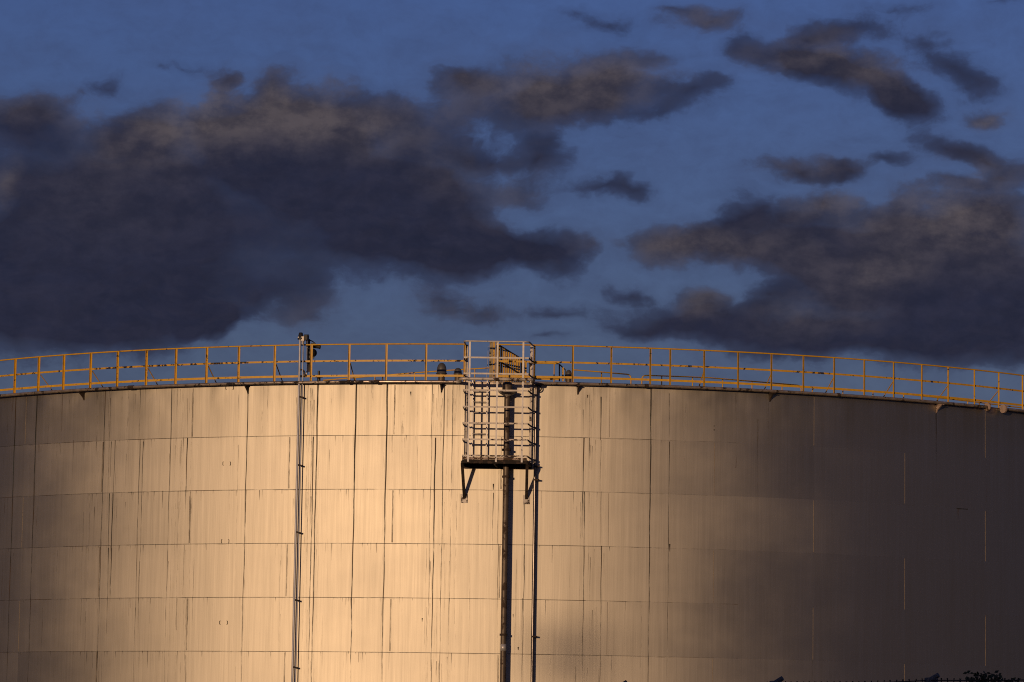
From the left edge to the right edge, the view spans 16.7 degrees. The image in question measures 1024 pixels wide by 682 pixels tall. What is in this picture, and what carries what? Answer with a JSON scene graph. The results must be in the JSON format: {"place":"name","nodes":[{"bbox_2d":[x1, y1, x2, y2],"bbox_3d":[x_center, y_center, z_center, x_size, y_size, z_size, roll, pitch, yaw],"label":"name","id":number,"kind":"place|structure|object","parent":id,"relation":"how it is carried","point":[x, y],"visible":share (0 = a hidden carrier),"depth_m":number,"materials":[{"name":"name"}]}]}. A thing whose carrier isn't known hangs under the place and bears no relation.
{"place":"outdoors","nodes":[
{"label":"outdoors","id":0,"kind":"place"},
{"bbox_2d":[0,0,1023,409],"label":"sky","id":1,"kind":"structure","parent":0,"point":[831,178],"materials":[{"name":"blue"}]},
{"bbox_2d":[623,673,1023,681],"bbox_3d":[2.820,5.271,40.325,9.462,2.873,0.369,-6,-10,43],"label":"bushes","id":2,"kind":"object","parent":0,"point":[934,677],"visible":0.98,"depth_m":38.78,"materials":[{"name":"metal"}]},
{"bbox_2d":[963,670,1020,681],"bbox_3d":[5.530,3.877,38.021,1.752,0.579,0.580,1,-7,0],"label":"climbing plant","id":3,"kind":"object","parent":2,"relation":"on","point":[982,678],"visible":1,"depth_m":38.01,"materials":[{"name":"black plant"}]},
{"label":"ground","id":4,"kind":"structure","parent":0,"visible":0},
{"bbox_2d":[498,381,515,681],"bbox_3d":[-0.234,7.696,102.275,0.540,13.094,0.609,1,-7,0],"label":"riser pipe","id":5,"kind":"object","parent":4,"relation":"on","point":[507,385],"visible":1,"depth_m":102.43,"materials":[{"name":"black metal"}]},
{"bbox_2d":[0,381,1023,681],"bbox_3d":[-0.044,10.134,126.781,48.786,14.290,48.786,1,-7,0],"label":"storage tank","id":6,"kind":"object","parent":4,"relation":"on","point":[682,535],"visible":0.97,"depth_m":104.08,"materials":[{"name":"metal"}]},
{"bbox_2d":[0,343,465,392],"bbox_3d":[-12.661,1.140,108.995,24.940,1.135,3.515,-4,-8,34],"label":"guard railing","id":7,"kind":"object","parent":6,"relation":"on","point":[175,379],"visible":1,"depth_m":104.99,"materials":[{"name":"yellow metal"}]},
{"bbox_2d":[291,340,303,681],"bbox_3d":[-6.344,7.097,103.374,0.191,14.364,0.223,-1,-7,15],"label":"cable conduit","id":8,"kind":"object","parent":6,"relation":"attached to","point":[296,531],"visible":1,"depth_m":103.53,"materials":[{"name":"metal"}]},
{"bbox_2d":[298,332,320,377],"bbox_3d":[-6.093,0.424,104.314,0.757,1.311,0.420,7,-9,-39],"label":"lamp cluster","id":9,"kind":"object","parent":8,"relation":"attached to","point":[302,338],"visible":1,"depth_m":104.41,"materials":[{"name":"black metal"}]},
{"bbox_2d":[323,367,488,380],"bbox_3d":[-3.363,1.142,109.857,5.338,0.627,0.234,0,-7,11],"label":"roof handrail","id":10,"kind":"object","parent":6,"relation":"on","point":[407,373],"visible":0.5,"depth_m":109.72,"materials":[{"name":"yellow metal"}]},
{"bbox_2d":[436,363,446,379],"bbox_3d":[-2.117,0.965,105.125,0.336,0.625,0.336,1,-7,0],"label":"roof vent","id":11,"kind":"object","parent":6,"relation":"on","point":[441,368],"visible":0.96,"depth_m":105.02,"materials":[{"name":"grey metal"}]},
{"bbox_2d":[453,368,461,379],"bbox_3d":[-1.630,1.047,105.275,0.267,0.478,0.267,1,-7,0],"label":"roof vent","id":12,"kind":"object","parent":6,"relation":"on","point":[457,371],"visible":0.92,"depth_m":105.19,"materials":[{"name":"grey metal"}]},
{"bbox_2d":[471,380,487,459],"bbox_3d":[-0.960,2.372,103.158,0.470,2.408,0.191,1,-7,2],"label":"access ladder","id":13,"kind":"object","parent":6,"relation":"attached to","point":[472,412],"visible":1,"depth_m":103.09,"materials":[{"name":"grey metal"}]},
{"bbox_2d":[489,342,496,381],"bbox_3d":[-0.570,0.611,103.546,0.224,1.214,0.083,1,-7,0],"label":"gate frame","id":14,"kind":"object","parent":6,"relation":"on","point":[492,352],"visible":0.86,"depth_m":103.54,"materials":[{"name":"beige metal"}]},
{"bbox_2d":[461,340,533,503],"bbox_3d":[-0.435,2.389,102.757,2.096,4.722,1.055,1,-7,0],"label":"caged platform","id":15,"kind":"structure","parent":6,"relation":"attached to","point":[495,461],"depth_m":102.44,"materials":[{"name":"grey metal"}]},
{"bbox_2d":[0,377,1023,412],"bbox_3d":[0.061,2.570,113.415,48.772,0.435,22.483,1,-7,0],"label":"ring pipe","id":16,"kind":"object","parent":6,"relation":"attached to","point":[987,407],"visible":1,"depth_m":104.38,"materials":[{"name":"metal"}]},
{"bbox_2d":[498,345,526,381],"bbox_3d":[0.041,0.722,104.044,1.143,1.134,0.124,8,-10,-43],"label":"walkway screen","id":17,"kind":"object","parent":6,"relation":"on","point":[507,365],"visible":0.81,"depth_m":103.95,"materials":[{"name":"yellow paint"}]},
{"bbox_2d":[529,363,558,381],"bbox_3d":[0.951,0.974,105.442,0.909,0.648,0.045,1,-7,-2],"label":"roof handrail","id":18,"kind":"object","parent":6,"relation":"on","point":[545,363],"visible":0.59,"depth_m":105.46,"materials":[{"name":"yellow metal"}]},
{"bbox_2d":[559,364,565,380],"bbox_3d":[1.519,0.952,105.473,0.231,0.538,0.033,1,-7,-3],"label":"vent frame","id":19,"kind":"object","parent":18,"relation":"attached to","point":[563,368],"visible":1,"depth_m":105.46,"materials":[{"name":"yellow paint"}]},
{"bbox_2d":[565,370,571,381],"bbox_3d":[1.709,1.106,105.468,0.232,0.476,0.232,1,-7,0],"label":"roof vent","id":20,"kind":"object","parent":6,"relation":"on","point":[568,372],"visible":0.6,"depth_m":105.40,"materials":[{"name":"grey metal"}]},
{"bbox_2d":[574,369,631,383],"bbox_3d":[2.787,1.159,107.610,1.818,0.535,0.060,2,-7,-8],"label":"roof handrail","id":21,"kind":"object","parent":6,"relation":"on","point":[601,372],"visible":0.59,"depth_m":107.61,"materials":[{"name":"yellow metal"}]},
{"bbox_2d":[641,375,801,390],"bbox_3d":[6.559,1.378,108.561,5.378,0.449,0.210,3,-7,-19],"label":"roof handrail","id":22,"kind":"object","parent":6,"relation":"on","point":[692,377],"visible":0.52,"depth_m":108.46,"materials":[{"name":"yellow metal"}]},
{"bbox_2d":[495,344,1023,408],"bbox_3d":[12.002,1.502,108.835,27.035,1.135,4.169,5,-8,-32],"label":"guard railing","id":23,"kind":"object","parent":6,"relation":"on","point":[670,380],"visible":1,"depth_m":104.60,"materials":[{"name":"yellow metal"}]},
{"bbox_2d":[535,378,558,379],"bbox_3d":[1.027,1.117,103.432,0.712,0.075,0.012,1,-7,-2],"label":"kick plate","id":24,"kind":"object","parent":23,"relation":"attached to","point":[546,378],"visible":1,"depth_m":103.42,"materials":[{"name":"yellow paint"}]},
{"bbox_2d":[812,388,1021,407],"bbox_3d":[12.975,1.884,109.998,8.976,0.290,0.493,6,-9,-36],"label":"roof handrail","id":25,"kind":"object","parent":6,"relation":"on","point":[967,401],"visible":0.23,"depth_m":110.87,"materials":[{"name":"yellow metal"}]},
{"bbox_2d":[530,384,541,681],"bbox_3d":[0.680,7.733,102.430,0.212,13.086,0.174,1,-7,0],"label":"thin pipe","id":26,"kind":"object","parent":4,"relation":"on","point":[535,479],"visible":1,"depth_m":102.66,"materials":[{"name":"metal"}]}
]}

